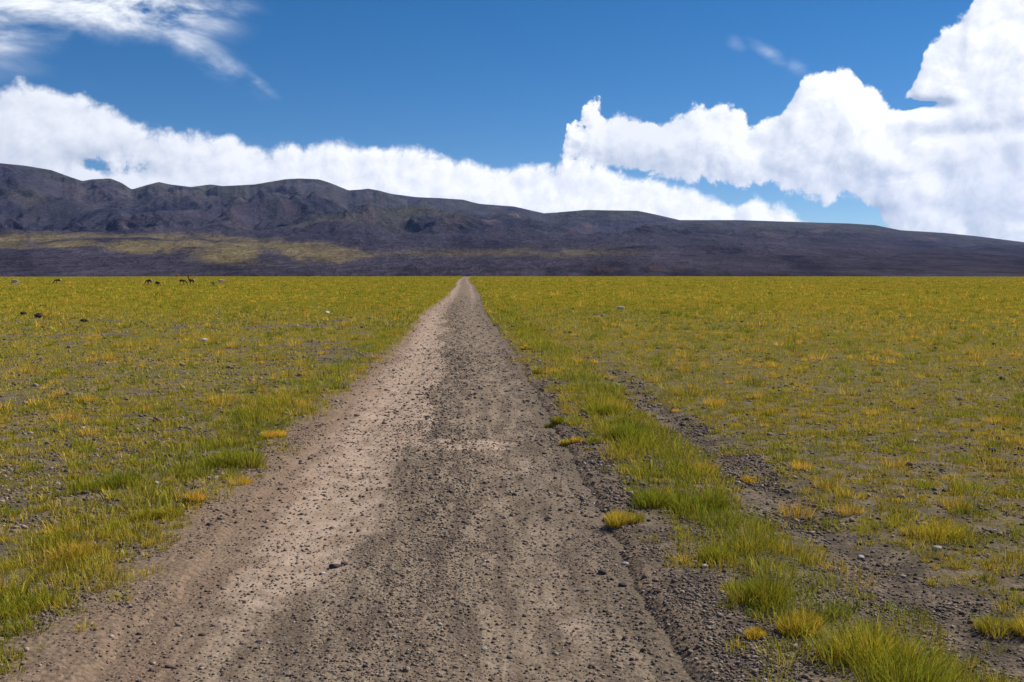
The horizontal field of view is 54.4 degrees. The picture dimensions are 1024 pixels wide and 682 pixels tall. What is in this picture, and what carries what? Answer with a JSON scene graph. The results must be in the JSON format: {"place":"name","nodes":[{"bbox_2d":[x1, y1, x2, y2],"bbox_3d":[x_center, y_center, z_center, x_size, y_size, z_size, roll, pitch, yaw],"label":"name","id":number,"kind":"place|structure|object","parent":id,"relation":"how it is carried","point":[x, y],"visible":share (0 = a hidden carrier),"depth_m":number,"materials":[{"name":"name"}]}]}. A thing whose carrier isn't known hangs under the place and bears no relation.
{"place":"outdoors","nodes":[
{"label":"outdoors","id":0,"kind":"place"},
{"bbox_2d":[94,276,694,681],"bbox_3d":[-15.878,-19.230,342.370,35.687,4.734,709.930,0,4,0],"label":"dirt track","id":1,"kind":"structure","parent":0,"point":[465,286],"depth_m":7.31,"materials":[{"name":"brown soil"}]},
{"bbox_2d":[329,564,340,567],"bbox_3d":[-1.279,1.624,7.184,0.090,0.040,0.063,0,4,0],"label":"stone","id":2,"kind":"object","parent":1,"relation":"on","point":[334,565],"visible":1,"depth_m":7.17,"materials":[{"name":"grey stone"}]},
{"bbox_2d":[544,414,565,427],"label":"grass tussock","id":3,"kind":"object","parent":1,"relation":"on","point":[557,420],"depth_m":13.75,"materials":[{"name":"green plant"}]},
{"bbox_2d":[598,569,606,574],"bbox_3d":[0.643,1.648,7.101,0.061,0.040,0.073,0,4,0],"label":"stone","id":4,"kind":"object","parent":1,"relation":"on","point":[602,571],"visible":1,"depth_m":7.07,"materials":[{"name":"grey stone"}]},
{"bbox_2d":[618,582,626,586],"bbox_3d":[0.759,1.669,6.824,0.058,0.031,0.064,0,4,0],"label":"stone","id":5,"kind":"object","parent":1,"relation":"on","point":[622,584],"visible":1,"depth_m":6.80,"materials":[{"name":"grey stone"}]},
{"bbox_2d":[0,276,1023,681],"bbox_3d":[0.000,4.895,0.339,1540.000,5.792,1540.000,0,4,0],"label":"ground","id":6,"kind":"structure","parent":0,"point":[180,566],"depth_m":10.86,"materials":[{"name":"soil"}]},
{"bbox_2d":[0,587,60,619],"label":"grass tussock","id":7,"kind":"object","parent":6,"relation":"on","point":[23,606],"depth_m":6.16,"materials":[{"name":"green plant"}]},
{"bbox_2d":[34,313,42,317],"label":"stone","id":8,"kind":"object","parent":6,"relation":"on","point":[39,315],"visible":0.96,"depth_m":45.10,"materials":[{"name":"grey stone"}]},
{"bbox_2d":[44,535,112,563],"bbox_3d":[-3.227,1.522,7.356,0.461,0.167,0.502,0,4,0],"label":"grass tussock","id":9,"kind":"object","parent":6,"relation":"on","point":[89,547],"depth_m":7.35,"materials":[{"name":"green plant"}]},
{"bbox_2d":[63,465,142,492],"bbox_3d":[-3.971,1.335,9.724,0.781,0.219,0.593,-3,5,-39],"label":"grass tussock","id":10,"kind":"object","parent":6,"relation":"on","point":[112,479],"depth_m":9.69,"materials":[{"name":"green plant"}]},
{"bbox_2d":[127,500,187,521],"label":"grass tussock","id":11,"kind":"object","parent":6,"relation":"on","point":[162,512],"depth_m":8.43,"materials":[{"name":"plant"}]},
{"bbox_2d":[180,490,207,502],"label":"grass tussock","id":12,"kind":"object","parent":6,"relation":"on","point":[197,497],"depth_m":8.95,"materials":[{"name":"yellow plant"}]},
{"bbox_2d":[205,396,222,402],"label":"grass tussock","id":13,"kind":"object","parent":6,"relation":"on","point":[210,399],"depth_m":16.04,"materials":[{"name":"yellow plant"}]},
{"bbox_2d":[201,445,272,468],"bbox_3d":[-2.994,1.227,10.754,0.861,0.266,0.698,0,4,0],"label":"grass tussock","id":14,"kind":"object","parent":6,"relation":"on","point":[232,458],"depth_m":10.69,"materials":[{"name":"plant"}]},
{"bbox_2d":[259,429,288,438],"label":"grass tussock","id":15,"kind":"object","parent":6,"relation":"on","point":[272,434],"depth_m":12.57,"materials":[{"name":"yellow plant"}]},
{"bbox_2d":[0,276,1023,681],"bbox_3d":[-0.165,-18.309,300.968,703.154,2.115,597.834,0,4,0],"label":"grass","id":16,"kind":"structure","parent":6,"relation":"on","point":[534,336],"depth_m":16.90,"materials":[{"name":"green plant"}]},
{"bbox_2d":[520,345,534,349],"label":"grass tussock","id":17,"kind":"object","parent":6,"relation":"on","point":[525,347],"depth_m":26.94,"materials":[{"name":"yellow plant"}]},
{"bbox_2d":[531,368,544,373],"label":"grass tussock","id":18,"kind":"object","parent":6,"relation":"on","point":[533,371],"depth_m":20.50,"materials":[{"name":"plant"}]},
{"bbox_2d":[557,434,584,445],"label":"grass tussock","id":19,"kind":"object","parent":6,"relation":"on","point":[570,441],"depth_m":12.27,"materials":[{"name":"yellow plant"}]},
{"bbox_2d":[583,399,623,415],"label":"grass tussock","id":20,"kind":"object","parent":6,"relation":"on","point":[598,408],"depth_m":14.56,"materials":[{"name":"green plant"}]},
{"bbox_2d":[603,507,645,528],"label":"grass tussock","id":21,"kind":"object","parent":6,"relation":"on","point":[617,519],"depth_m":8.25,"materials":[{"name":"yellow plant"}]},
{"bbox_2d":[599,422,650,440],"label":"grass tussock","id":22,"kind":"object","parent":6,"relation":"on","point":[628,430],"depth_m":12.32,"materials":[{"name":"green plant"}]},
{"bbox_2d":[627,485,687,508],"bbox_3d":[1.292,1.359,8.875,0.576,0.218,0.579,0,4,0],"label":"grass tussock","id":23,"kind":"object","parent":6,"relation":"on","point":[655,501],"depth_m":8.79,"materials":[{"name":"green plant"}]},
{"bbox_2d":[664,486,732,513],"bbox_3d":[1.644,1.367,8.683,0.719,0.242,0.614,0,4,0],"label":"grass tussock","id":24,"kind":"object","parent":6,"relation":"on","point":[713,499],"depth_m":8.65,"materials":[{"name":"green plant"}]},
{"bbox_2d":[687,544,735,561],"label":"grass tussock","id":25,"kind":"object","parent":6,"relation":"on","point":[708,552],"depth_m":7.16,"materials":[{"name":"green plant"}]},
{"bbox_2d":[740,474,755,483],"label":"grass tussock","id":26,"kind":"object","parent":6,"relation":"on","point":[748,479],"depth_m":10.16,"materials":[{"name":"yellow plant"}]},
{"bbox_2d":[744,625,767,639],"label":"grass tussock","id":27,"kind":"object","parent":6,"relation":"on","point":[757,632],"depth_m":5.65,"materials":[{"name":"yellow plant"}]},
{"bbox_2d":[720,568,800,608],"bbox_3d":[1.567,1.542,6.259,0.525,0.230,0.498,0,4,0],"label":"grass tussock","id":28,"kind":"object","parent":6,"relation":"on","point":[765,587],"depth_m":6.24,"materials":[{"name":"green plant"}]},
{"bbox_2d":[772,604,828,637],"bbox_3d":[1.668,1.602,5.758,0.385,0.152,0.410,0,4,0],"label":"grass tussock","id":29,"kind":"object","parent":6,"relation":"on","point":[785,625],"depth_m":5.71,"materials":[{"name":"yellow plant"}]},
{"bbox_2d":[801,616,977,681],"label":"grass tussock","id":30,"kind":"object","parent":6,"relation":"on","point":[909,659],"depth_m":5.15,"materials":[{"name":"plant"}]},
{"bbox_2d":[896,516,995,544],"bbox_3d":[3.428,1.475,7.979,0.703,0.192,0.719,0,4,0],"label":"grass tussock","id":31,"kind":"object","parent":6,"relation":"on","point":[933,530],"depth_m":7.87,"materials":[{"name":"plant"}]},
{"bbox_2d":[968,611,1023,638],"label":"grass tussock","id":32,"kind":"object","parent":6,"relation":"on","point":[1018,627],"depth_m":5.89,"materials":[{"name":"yellow plant"}]},
{"bbox_2d":[0,163,1023,276],"bbox_3d":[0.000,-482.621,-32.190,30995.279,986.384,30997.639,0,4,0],"label":"hills","id":33,"kind":"structure","parent":0,"point":[54,223],"depth_m":3484.27,"materials":[{"name":"grey stone"}]},
{"bbox_2d":[0,291,1023,681],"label":"gravel","id":34,"kind":"structure","parent":0,"point":[686,591],"depth_m":7.89,"materials":[{"name":"grey gravel"}]},
{"bbox_2d":[0,0,1023,241],"label":"sky","id":35,"kind":"structure","parent":0,"point":[907,115],"materials":[{"name":"blue"}]}
]}

